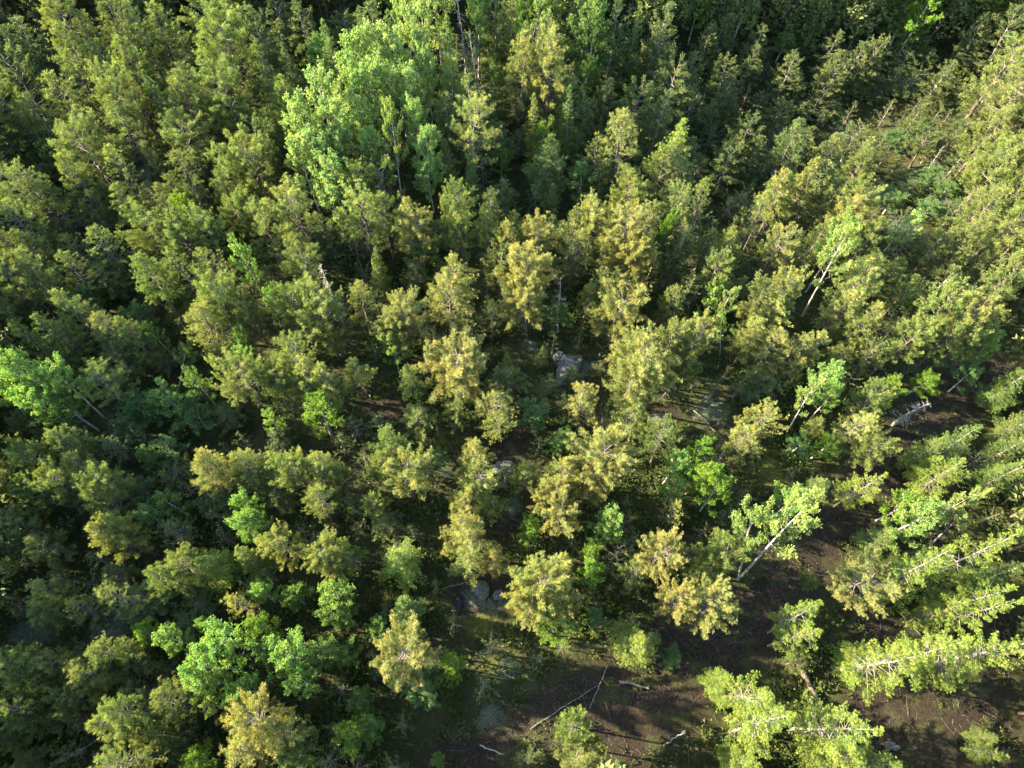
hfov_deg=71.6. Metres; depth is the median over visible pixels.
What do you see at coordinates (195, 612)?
pine tree
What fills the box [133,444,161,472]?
broadleaf tree
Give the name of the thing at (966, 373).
broadleaf tree
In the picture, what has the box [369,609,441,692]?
pine tree
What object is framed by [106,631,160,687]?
pine tree
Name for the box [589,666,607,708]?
fallen log
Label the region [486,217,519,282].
pine tree
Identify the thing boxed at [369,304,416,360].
pine tree
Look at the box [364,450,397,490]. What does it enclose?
pine tree
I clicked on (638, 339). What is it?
pine tree
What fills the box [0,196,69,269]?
pine tree
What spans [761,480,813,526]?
birch tree
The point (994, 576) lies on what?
spruce tree
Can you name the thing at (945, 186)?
broadleaf tree
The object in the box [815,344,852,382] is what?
pine tree
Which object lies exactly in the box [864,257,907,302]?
pine tree
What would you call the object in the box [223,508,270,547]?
birch tree
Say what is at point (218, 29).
pine tree
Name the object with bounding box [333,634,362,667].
broadleaf tree
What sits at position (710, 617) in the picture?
pine tree
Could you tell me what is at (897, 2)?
broadleaf tree
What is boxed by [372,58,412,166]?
birch tree
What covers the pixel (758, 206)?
pine tree
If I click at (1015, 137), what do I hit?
pine tree
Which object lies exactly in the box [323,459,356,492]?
pine tree
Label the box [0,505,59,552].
pine tree
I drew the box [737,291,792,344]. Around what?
pine tree
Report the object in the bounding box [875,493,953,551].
birch tree
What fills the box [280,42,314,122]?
spruce tree
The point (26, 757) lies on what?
pine tree
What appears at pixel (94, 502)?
pine tree
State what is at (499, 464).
boulder
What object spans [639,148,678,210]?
pine tree
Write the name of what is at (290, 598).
broadleaf tree
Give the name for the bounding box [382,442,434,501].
pine tree
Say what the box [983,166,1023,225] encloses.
pine tree
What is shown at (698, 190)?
pine tree
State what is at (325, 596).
birch tree
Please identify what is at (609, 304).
pine tree
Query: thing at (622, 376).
pine tree
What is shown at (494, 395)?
pine tree
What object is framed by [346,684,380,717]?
broadleaf tree
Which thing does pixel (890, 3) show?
broadleaf tree
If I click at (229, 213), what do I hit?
pine tree
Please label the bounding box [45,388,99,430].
broadleaf tree
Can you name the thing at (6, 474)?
pine tree
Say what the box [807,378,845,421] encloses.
birch tree
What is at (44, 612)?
pine tree
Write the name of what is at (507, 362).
spruce tree
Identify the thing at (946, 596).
spruce tree
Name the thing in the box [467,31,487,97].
dead tree
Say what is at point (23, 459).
pine tree
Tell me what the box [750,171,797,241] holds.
pine tree
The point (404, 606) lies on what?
spruce tree
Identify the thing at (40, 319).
pine tree
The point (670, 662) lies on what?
broadleaf tree
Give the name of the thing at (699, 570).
pine tree
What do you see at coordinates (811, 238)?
pine tree
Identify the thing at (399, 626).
pine tree
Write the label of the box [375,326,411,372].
birch tree
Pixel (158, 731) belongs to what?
pine tree
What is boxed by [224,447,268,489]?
pine tree
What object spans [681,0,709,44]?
broadleaf tree
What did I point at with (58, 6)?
pine tree
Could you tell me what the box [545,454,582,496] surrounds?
pine tree
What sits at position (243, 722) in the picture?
pine tree
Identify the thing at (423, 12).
birch tree
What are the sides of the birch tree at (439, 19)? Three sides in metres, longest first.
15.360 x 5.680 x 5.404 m
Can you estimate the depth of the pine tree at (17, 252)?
66.12 m
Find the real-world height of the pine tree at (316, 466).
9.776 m
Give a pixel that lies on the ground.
(672, 708)
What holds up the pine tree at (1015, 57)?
on the ground
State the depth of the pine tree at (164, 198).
69.75 m
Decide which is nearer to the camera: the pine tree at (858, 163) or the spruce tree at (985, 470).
the spruce tree at (985, 470)
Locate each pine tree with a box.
[0,73,52,160]
[0,156,70,241]
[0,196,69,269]
[0,226,54,278]
[0,248,59,321]
[0,458,55,495]
[0,465,55,513]
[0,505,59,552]
[0,535,47,570]
[0,639,69,693]
[0,686,50,733]
[1,659,66,700]
[2,431,70,481]
[4,407,51,441]
[7,317,61,363]
[7,693,59,743]
[8,470,75,514]
[9,229,67,284]
[10,245,74,311]
[12,742,54,767]
[16,178,82,243]
[22,526,78,569]
[22,574,84,618]
[24,588,79,634]
[26,455,87,504]
[27,646,88,683]
[29,310,84,362]
[31,0,108,93]
[36,68,112,156]
[38,702,75,737]
[41,680,105,720]
[42,423,98,469]
[45,104,124,201]
[45,318,98,364]
[46,19,110,98]
[48,287,105,350]
[51,232,97,273]
[52,249,107,307]
[53,152,110,229]
[57,47,113,128]
[59,449,115,491]
[61,654,132,707]
[62,593,111,628]
[63,696,104,739]
[65,650,135,705]
[66,486,110,516]
[71,460,143,504]
[73,356,142,411]
[79,475,140,521]
[83,223,135,285]
[83,630,149,681]
[84,55,157,162]
[84,512,160,564]
[84,699,152,753]
[85,310,143,367]
[88,721,169,767]
[90,510,157,553]
[92,573,155,618]
[93,0,162,71]
[95,335,149,389]
[95,435,137,466]
[95,687,169,737]
[100,90,163,177]
[102,143,152,204]
[102,561,139,594]
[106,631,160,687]
[108,32,168,129]
[108,181,162,238]
[112,315,162,372]
[114,195,191,273]
[114,575,177,625]
[116,72,173,153]
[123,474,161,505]
[128,252,185,320]
[140,718,185,753]
[142,0,194,97]
[142,561,193,603]
[148,671,206,729]
[150,182,192,242]
[151,512,201,556]
[151,721,198,767]
[152,200,209,271]
[157,106,217,189]
[158,541,214,588]
[160,172,213,232]
[160,246,205,305]
[161,68,222,170]
[162,147,212,213]
[168,566,204,599]
[169,601,204,643]
[179,199,234,270]
[179,582,219,623]
[181,298,235,356]
[187,52,261,165]
[188,246,240,299]
[189,449,234,499]
[190,479,240,517]
[191,0,264,132]
[191,261,248,344]
[193,445,239,492]
[198,283,245,345]
[203,140,249,214]
[208,169,259,229]
[208,398,248,433]
[210,346,272,413]
[216,0,268,98]
[217,187,256,243]
[218,122,278,206]
[218,727,273,767]
[219,591,264,621]
[220,681,304,764]
[223,282,268,344]
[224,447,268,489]
[227,449,280,493]
[229,184,265,243]
[243,196,290,266]
[251,705,317,766]
[253,351,297,414]
[253,518,305,572]
[257,106,297,176]
[259,172,324,267]
[263,446,317,491]
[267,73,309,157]
[268,278,317,340]
[272,325,317,390]
[276,231,325,280]
[279,234,323,290]
[286,354,325,403]
[287,270,352,353]
[298,525,353,584]
[299,478,341,523]
[304,449,343,496]
[310,361,349,418]
[312,319,345,360]
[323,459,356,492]
[330,156,385,235]
[330,539,369,574]
[337,178,393,267]
[343,356,378,399]
[346,279,381,331]
[359,490,390,518]
[362,190,407,263]
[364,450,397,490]
[368,424,414,462]
[368,507,404,541]
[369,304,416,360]
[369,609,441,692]
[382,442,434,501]
[383,285,432,358]
[386,666,412,698]
[387,618,429,655]
[389,196,432,265]
[390,202,442,266]
[395,399,437,444]
[409,319,489,405]
[424,271,475,335]
[429,250,479,319]
[436,175,478,260]
[439,375,476,416]
[439,510,484,550]
[441,206,476,273]
[441,395,472,433]
[441,511,501,573]
[445,482,481,527]
[446,91,502,196]
[446,546,488,591]
[455,436,496,480]
[456,455,502,507]
[466,389,518,431]
[471,204,505,271]
[473,492,510,526]
[475,540,510,577]
[477,299,504,340]
[481,406,517,444]
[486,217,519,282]
[489,362,532,400]
[492,240,555,321]
[493,266,545,337]
[499,208,525,249]
[501,550,586,630]
[503,30,548,130]
[508,580,553,633]
[510,460,543,494]
[511,744,543,767]
[516,207,557,266]
[522,21,574,143]
[527,473,581,523]
[538,485,584,538]
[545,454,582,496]
[546,574,581,620]
[552,731,596,767]
[553,704,592,749]
[555,380,599,430]
[556,228,592,290]
[560,420,644,492]
[562,445,626,506]
[569,187,614,267]
[573,282,599,325]
[582,732,607,763]
[583,273,651,346]
[586,213,624,277]
[592,106,642,202]
[594,198,662,279]
[595,223,657,288]
[601,396,648,440]
[602,347,664,410]
[604,163,655,236]
[605,320,683,397]
[611,553,651,595]
[633,198,663,268]
[634,523,690,584]
[637,413,681,463]
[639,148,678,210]
[647,575,701,625]
[648,315,698,371]
[653,284,686,331]
[657,495,684,524]
[658,177,694,244]
[661,210,689,249]
[661,342,688,387]
[665,567,742,639]
[667,349,702,390]
[671,308,722,372]
[682,551,723,585]
[684,175,714,242]
[689,228,720,270]
[691,526,755,581]
[695,245,734,313]
[709,225,742,277]
[721,420,766,465]
[724,315,768,367]
[731,397,789,448]
[733,188,777,259]
[736,269,787,338]
[736,324,800,383]
[736,357,790,400]
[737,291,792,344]
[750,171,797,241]
[752,221,800,284]
[754,165,790,239]
[762,259,813,327]
[764,116,809,181]
[769,332,814,377]
[777,356,807,391]
[778,650,812,674]
[780,156,824,235]
[782,328,831,384]
[796,217,833,271]
[798,416,825,444]
[798,572,822,592]
[800,171,855,238]
[800,475,830,506]
[806,132,848,180]
[810,288,867,341]
[812,209,855,270]
[814,193,872,259]
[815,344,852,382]
[822,251,886,324]
[825,405,886,457]
[825,541,909,619]
[829,313,879,359]
[833,145,880,201]
[833,173,887,233]
[835,300,887,359]
[838,215,890,273]
[838,251,880,297]
[840,376,897,427]
[842,425,903,471]
[846,136,880,177]
[846,332,892,378]
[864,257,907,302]
[868,312,941,374]
[880,274,922,318]
[895,273,976,355]
[903,119,946,167]
[909,224,961,274]
[910,320,964,372]
[914,286,1003,359]
[930,227,974,278]
[930,308,995,368]
[932,210,993,280]
[936,306,1009,368]
[948,139,1023,220]
[949,182,1017,238]
[951,103,1018,180]
[958,31,1023,128]
[961,130,1023,202]
[964,61,1023,158]
[965,197,1023,266]
[969,218,1023,286]
[971,161,1023,219]
[977,246,1023,315]
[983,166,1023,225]
[987,99,1023,159]
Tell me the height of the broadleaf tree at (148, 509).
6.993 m
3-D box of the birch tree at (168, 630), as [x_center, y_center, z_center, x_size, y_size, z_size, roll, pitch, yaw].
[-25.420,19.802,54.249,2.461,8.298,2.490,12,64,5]
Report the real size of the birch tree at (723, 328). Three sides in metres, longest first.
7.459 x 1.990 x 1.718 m
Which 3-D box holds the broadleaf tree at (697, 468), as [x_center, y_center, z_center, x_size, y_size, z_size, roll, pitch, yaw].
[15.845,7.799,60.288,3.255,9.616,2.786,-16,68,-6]
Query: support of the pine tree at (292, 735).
on the ground
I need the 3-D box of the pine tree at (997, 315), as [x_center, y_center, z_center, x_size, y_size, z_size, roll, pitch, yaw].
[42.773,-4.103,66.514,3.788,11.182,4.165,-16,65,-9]
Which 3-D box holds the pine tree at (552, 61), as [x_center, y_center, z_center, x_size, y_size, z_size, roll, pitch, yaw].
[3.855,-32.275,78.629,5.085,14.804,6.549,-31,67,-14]
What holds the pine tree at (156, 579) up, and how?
on the ground
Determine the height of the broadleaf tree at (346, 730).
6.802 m
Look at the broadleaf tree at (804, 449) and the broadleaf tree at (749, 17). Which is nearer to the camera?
the broadleaf tree at (804, 449)
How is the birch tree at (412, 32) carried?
on the ground
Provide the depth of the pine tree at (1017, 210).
69.74 m
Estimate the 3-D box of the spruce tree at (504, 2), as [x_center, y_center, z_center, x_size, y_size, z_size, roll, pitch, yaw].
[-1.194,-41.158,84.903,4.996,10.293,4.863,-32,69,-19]
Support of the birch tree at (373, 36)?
on the ground
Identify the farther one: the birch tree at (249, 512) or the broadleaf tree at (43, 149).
the broadleaf tree at (43, 149)
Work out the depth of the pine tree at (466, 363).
62.37 m
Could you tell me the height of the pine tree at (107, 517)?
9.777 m
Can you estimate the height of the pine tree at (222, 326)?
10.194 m
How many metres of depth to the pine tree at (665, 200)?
70.03 m
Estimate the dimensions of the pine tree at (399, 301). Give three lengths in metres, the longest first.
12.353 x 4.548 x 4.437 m
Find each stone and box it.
[451,595,463,614]
[884,742,900,750]
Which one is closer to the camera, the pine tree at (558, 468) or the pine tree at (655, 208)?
the pine tree at (558, 468)
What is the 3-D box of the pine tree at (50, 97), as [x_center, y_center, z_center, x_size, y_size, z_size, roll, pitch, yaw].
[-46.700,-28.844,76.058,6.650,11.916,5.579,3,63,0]
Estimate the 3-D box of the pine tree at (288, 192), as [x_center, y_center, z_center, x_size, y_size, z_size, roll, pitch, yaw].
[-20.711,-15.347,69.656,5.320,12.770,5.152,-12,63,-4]
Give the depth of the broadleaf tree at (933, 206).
80.79 m
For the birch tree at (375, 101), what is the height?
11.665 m
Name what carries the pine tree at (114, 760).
on the ground
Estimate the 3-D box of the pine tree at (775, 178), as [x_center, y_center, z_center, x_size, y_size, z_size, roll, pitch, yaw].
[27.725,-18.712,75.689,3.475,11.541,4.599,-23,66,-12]
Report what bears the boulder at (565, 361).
on the ground
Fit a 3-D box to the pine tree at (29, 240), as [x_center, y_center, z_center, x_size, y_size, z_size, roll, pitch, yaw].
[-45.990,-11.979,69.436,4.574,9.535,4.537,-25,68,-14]
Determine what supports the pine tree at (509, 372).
on the ground
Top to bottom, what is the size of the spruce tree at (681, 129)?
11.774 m
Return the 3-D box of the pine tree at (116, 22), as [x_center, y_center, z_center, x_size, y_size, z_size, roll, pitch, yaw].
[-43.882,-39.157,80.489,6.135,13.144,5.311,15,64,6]
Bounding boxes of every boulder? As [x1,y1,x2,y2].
[473,580,488,599]
[491,460,515,474]
[493,590,504,600]
[552,351,564,362]
[556,354,582,385]
[648,413,665,427]
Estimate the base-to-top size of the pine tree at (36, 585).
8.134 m
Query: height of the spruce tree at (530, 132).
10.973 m
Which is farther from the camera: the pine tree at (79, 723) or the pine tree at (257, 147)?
the pine tree at (257, 147)
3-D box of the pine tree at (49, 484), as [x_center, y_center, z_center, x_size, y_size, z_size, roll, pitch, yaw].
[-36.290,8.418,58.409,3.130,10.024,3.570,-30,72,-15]
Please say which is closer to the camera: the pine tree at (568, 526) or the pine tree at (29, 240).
the pine tree at (568, 526)
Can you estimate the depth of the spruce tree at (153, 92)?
74.74 m
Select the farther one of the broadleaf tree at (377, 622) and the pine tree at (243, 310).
the pine tree at (243, 310)
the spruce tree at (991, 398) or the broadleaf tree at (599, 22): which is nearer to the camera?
the spruce tree at (991, 398)
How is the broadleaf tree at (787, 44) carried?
on the ground
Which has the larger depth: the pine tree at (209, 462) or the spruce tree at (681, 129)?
the spruce tree at (681, 129)
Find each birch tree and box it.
[0,343,42,395]
[0,346,78,413]
[0,371,40,408]
[5,375,80,431]
[30,350,106,419]
[151,621,195,658]
[172,340,198,387]
[176,637,237,690]
[179,663,229,708]
[190,615,264,674]
[193,615,227,634]
[198,694,239,726]
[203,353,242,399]
[221,669,270,709]
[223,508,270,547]
[227,233,267,306]
[228,486,265,516]
[230,339,259,390]
[239,504,273,534]
[244,576,280,603]
[261,284,283,326]
[261,406,286,433]
[261,624,316,682]
[278,87,327,168]
[281,661,321,700]
[284,129,323,219]
[295,123,349,205]
[300,55,345,148]
[308,146,358,226]
[311,92,356,187]
[313,168,345,240]
[317,572,355,609]
[325,114,363,191]
[329,48,374,168]
[332,26,382,150]
[344,83,388,163]
[345,47,389,162]
[355,17,400,126]
[356,125,386,193]
[369,93,401,173]
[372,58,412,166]
[374,95,408,203]
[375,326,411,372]
[377,23,415,141]
[388,0,415,67]
[390,59,434,156]
[393,5,435,124]
[395,0,448,82]
[404,91,436,159]
[411,123,443,202]
[412,155,445,212]
[414,0,457,71]
[414,40,446,127]
[436,51,467,122]
[463,0,491,78]
[522,0,559,41]
[586,499,624,548]
[657,474,686,503]
[659,448,692,484]
[697,277,724,316]
[713,285,741,327]
[713,307,730,354]
[722,494,769,579]
[736,482,824,580]
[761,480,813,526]
[786,371,825,433]
[794,358,847,410]
[801,223,862,316]
[805,205,861,292]
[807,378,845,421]
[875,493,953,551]
[876,207,928,258]
[926,486,992,521]
[930,508,974,545]
[958,329,1006,370]
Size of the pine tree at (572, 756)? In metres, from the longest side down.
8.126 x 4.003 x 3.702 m
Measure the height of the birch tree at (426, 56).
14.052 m
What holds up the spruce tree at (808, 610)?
on the ground
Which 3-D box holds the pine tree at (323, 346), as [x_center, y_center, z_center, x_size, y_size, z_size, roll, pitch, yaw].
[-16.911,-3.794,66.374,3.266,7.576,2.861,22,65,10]
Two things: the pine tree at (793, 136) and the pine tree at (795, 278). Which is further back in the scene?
the pine tree at (793, 136)
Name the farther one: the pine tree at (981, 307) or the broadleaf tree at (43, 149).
the broadleaf tree at (43, 149)
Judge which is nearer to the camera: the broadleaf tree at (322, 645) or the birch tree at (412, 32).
the broadleaf tree at (322, 645)
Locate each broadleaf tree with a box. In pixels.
[35,140,70,179]
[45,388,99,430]
[68,282,106,317]
[108,411,147,439]
[113,387,165,428]
[116,299,160,331]
[129,497,173,530]
[130,615,168,648]
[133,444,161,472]
[136,320,171,353]
[146,377,194,429]
[148,431,190,466]
[152,488,191,520]
[168,188,214,254]
[171,397,224,435]
[177,738,220,767]
[179,364,219,409]
[228,323,256,364]
[241,609,283,643]
[249,634,281,671]
[275,726,318,767]
[279,579,314,611]
[300,388,345,439]
[303,630,346,670]
[304,31,336,95]
[311,43,344,97]
[314,601,347,630]
[331,578,358,604]
[331,602,360,630]
[331,712,376,761]
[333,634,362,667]
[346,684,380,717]
[354,709,385,750]
[361,609,389,642]
[402,667,440,710]
[404,234,441,272]
[427,445,450,470]
[430,750,444,767]
[437,645,467,687]
[482,61,505,119]
[488,141,511,177]
[510,0,535,57]
[512,395,550,435]
[517,512,542,545]
[528,114,555,174]
[536,604,582,648]
[537,296,573,336]
[542,425,574,456]
[558,553,574,573]
[559,159,598,206]
[564,0,614,95]
[572,54,604,110]
[573,9,612,92]
[574,555,606,589]
[579,539,603,564]
[582,606,607,630]
[648,207,678,276]
[658,642,681,671]
[680,458,725,494]
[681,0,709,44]
[682,434,716,465]
[691,462,737,517]
[697,0,720,42]
[732,1,762,39]
[771,31,799,61]
[784,428,815,461]
[810,431,844,462]
[864,0,897,45]
[864,372,909,408]
[875,488,928,527]
[876,127,913,152]
[877,12,915,58]
[877,182,909,213]
[882,0,917,45]
[893,0,932,53]
[894,0,943,60]
[904,366,946,399]
[905,117,937,140]
[909,164,944,190]
[914,193,948,220]
[932,176,961,201]
[947,356,984,394]
[959,0,1004,43]
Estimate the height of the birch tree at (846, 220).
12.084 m
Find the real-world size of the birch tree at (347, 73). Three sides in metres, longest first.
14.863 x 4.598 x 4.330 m
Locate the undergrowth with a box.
[0,0,1023,767]
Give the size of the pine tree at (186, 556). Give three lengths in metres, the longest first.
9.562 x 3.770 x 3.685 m
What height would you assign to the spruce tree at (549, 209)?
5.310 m
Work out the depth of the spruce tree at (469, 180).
75.60 m
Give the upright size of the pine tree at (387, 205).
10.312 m
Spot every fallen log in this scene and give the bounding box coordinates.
[50,738,99,767]
[480,744,503,754]
[530,685,597,729]
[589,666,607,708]
[618,680,648,688]
[661,730,685,745]
[693,410,724,441]
[796,664,821,708]
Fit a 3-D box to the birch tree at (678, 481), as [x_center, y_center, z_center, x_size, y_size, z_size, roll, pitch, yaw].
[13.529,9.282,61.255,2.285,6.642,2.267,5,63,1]
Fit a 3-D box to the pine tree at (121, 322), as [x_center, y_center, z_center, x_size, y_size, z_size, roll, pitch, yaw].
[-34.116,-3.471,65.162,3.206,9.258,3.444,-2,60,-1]
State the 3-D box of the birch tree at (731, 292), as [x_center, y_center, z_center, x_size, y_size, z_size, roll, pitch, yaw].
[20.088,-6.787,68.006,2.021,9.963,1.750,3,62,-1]
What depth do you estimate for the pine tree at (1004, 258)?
71.22 m
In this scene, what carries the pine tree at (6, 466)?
on the ground
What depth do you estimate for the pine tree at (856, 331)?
65.25 m
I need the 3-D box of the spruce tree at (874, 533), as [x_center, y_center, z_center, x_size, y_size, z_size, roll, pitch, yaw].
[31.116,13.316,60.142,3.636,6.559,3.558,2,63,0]
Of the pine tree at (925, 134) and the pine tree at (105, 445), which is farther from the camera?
the pine tree at (925, 134)
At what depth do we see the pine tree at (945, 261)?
72.08 m
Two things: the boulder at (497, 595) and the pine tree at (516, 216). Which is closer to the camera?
the boulder at (497, 595)
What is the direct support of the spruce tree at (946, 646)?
on the ground
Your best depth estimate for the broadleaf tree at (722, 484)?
57.35 m
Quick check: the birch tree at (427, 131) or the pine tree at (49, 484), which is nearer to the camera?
the pine tree at (49, 484)
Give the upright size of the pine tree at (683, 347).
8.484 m
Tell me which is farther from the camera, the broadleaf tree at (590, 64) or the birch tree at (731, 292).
the broadleaf tree at (590, 64)
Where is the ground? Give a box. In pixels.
[0,0,1023,767]
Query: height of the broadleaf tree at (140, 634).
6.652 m
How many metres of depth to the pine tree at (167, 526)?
58.45 m
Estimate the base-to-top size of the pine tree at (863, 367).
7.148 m
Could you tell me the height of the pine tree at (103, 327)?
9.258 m
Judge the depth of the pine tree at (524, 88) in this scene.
77.40 m
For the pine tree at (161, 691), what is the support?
on the ground
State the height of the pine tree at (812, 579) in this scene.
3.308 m
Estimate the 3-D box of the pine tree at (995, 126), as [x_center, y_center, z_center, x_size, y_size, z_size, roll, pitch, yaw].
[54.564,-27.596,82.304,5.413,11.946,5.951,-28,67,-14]
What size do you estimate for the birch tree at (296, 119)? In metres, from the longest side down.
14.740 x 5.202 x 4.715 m
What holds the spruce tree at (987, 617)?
on the ground
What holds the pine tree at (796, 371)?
on the ground
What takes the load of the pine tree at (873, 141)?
on the ground
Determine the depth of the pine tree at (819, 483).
60.26 m
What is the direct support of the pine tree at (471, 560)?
on the ground
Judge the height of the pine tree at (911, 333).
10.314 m
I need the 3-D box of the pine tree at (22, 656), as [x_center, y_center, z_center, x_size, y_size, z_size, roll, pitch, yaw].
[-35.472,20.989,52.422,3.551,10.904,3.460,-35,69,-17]
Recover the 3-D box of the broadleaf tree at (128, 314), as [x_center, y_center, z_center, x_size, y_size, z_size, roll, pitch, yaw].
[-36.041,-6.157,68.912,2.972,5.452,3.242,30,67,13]
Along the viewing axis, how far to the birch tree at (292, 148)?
70.00 m
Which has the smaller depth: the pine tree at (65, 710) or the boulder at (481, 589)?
the pine tree at (65, 710)
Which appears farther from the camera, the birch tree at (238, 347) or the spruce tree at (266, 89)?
the spruce tree at (266, 89)
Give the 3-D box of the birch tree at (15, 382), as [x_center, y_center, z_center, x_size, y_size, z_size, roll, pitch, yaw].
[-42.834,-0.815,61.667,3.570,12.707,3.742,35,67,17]
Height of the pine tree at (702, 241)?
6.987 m
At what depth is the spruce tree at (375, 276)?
70.60 m
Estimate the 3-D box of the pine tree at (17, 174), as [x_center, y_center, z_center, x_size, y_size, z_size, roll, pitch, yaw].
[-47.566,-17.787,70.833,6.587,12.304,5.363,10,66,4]
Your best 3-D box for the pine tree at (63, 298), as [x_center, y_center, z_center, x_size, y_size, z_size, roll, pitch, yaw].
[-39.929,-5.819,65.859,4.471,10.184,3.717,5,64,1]
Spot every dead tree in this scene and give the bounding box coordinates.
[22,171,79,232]
[318,264,345,322]
[453,0,471,81]
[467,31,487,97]
[548,275,570,313]
[887,400,931,427]
[929,146,945,168]
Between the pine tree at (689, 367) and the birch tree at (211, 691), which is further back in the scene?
the pine tree at (689, 367)
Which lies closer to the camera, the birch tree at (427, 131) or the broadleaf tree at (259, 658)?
the broadleaf tree at (259, 658)
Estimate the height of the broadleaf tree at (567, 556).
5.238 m
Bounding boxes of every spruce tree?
[32,330,86,378]
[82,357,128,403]
[140,70,187,149]
[194,547,244,599]
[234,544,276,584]
[253,45,293,139]
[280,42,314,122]
[319,18,356,114]
[349,5,374,79]
[368,259,389,301]
[371,245,392,293]
[377,7,406,111]
[377,536,428,593]
[390,9,415,108]
[392,594,427,624]
[398,363,430,402]
[432,138,459,189]
[433,14,464,122]
[460,53,477,116]
[463,147,485,209]
[480,0,520,75]
[493,0,523,87]
[497,352,513,369]
[521,134,568,212]
[522,92,545,166]
[535,346,547,368]
[541,183,557,219]
[548,0,568,62]
[557,84,579,166]
[605,615,661,671]
[612,10,642,93]
[640,118,690,200]
[696,664,732,703]
[708,667,775,723]
[715,735,762,767]
[724,690,796,759]
[767,599,823,645]
[767,618,822,659]
[787,689,884,762]
[796,722,867,767]
[828,639,883,689]
[831,471,888,509]
[833,638,927,706]
[841,735,904,767]
[849,523,898,561]
[862,544,956,613]
[868,630,974,691]
[872,552,944,589]
[894,436,947,477]
[896,629,1023,692]
[902,455,943,490]
[903,597,970,638]
[904,457,969,501]
[914,527,1023,586]
[915,424,982,474]
[916,596,1023,637]
[918,581,960,620]
[923,579,1018,631]
[950,568,1008,599]
[956,559,1023,598]
[960,737,1009,764]
[961,723,998,749]
[966,462,1017,503]
[967,456,1023,499]
[974,367,1023,414]
[978,434,1023,467]
[984,411,1023,450]
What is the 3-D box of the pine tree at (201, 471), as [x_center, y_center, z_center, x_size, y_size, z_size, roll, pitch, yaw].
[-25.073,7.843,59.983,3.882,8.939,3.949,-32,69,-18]
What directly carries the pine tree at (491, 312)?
on the ground
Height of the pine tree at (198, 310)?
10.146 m
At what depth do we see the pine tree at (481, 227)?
68.88 m
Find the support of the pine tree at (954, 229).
on the ground
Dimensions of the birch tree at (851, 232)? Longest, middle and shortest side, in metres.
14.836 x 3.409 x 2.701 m
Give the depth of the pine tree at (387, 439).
59.11 m
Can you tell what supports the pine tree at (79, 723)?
on the ground
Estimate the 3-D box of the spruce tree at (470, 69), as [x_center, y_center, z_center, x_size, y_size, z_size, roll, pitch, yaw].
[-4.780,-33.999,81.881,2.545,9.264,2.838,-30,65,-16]
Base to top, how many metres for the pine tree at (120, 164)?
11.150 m
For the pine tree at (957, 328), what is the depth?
65.45 m
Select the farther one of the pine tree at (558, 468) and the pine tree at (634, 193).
the pine tree at (634, 193)
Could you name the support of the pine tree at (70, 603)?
on the ground
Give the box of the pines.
[0,0,1023,767]
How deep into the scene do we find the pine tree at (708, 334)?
62.11 m
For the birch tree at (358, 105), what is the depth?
71.59 m
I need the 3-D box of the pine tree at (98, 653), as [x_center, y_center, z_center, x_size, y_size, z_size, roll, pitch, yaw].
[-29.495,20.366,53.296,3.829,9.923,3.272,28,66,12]
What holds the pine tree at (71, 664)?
on the ground
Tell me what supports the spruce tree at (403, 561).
on the ground
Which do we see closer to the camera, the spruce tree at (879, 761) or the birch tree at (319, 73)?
the spruce tree at (879, 761)
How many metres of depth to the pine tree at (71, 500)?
59.46 m
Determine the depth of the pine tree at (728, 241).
69.85 m
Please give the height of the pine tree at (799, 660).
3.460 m
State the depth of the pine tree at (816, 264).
72.45 m
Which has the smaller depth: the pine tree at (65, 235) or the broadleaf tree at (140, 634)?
the broadleaf tree at (140, 634)
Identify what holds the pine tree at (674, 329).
on the ground
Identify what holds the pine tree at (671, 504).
on the ground
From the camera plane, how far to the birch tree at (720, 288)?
67.70 m
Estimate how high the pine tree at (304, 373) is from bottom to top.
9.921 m
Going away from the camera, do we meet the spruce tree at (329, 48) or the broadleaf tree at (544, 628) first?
the broadleaf tree at (544, 628)
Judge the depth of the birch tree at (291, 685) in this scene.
51.01 m
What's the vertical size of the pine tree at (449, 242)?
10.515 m
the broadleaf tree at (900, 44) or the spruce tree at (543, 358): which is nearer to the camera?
the spruce tree at (543, 358)
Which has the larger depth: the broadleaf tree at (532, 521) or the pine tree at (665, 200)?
the pine tree at (665, 200)
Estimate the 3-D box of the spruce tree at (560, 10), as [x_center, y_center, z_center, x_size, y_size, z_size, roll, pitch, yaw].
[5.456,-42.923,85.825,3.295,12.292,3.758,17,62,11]
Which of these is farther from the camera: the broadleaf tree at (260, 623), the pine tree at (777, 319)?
the pine tree at (777, 319)
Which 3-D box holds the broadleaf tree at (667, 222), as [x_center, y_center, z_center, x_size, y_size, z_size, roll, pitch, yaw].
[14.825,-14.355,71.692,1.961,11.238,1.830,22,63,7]
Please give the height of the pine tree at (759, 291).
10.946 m
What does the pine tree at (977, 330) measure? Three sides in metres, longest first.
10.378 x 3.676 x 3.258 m
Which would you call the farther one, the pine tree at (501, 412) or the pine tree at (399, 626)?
the pine tree at (501, 412)
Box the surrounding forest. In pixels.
[0,0,1023,767]
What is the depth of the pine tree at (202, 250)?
65.73 m
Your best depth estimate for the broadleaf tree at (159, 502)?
59.22 m
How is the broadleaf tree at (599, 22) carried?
on the ground
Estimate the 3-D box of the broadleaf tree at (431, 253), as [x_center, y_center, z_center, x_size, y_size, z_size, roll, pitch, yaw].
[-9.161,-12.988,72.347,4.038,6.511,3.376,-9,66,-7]
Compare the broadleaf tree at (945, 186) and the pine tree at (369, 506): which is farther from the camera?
the broadleaf tree at (945, 186)
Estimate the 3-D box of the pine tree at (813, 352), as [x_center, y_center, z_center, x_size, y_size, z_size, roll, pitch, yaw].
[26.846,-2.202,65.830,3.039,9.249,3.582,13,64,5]

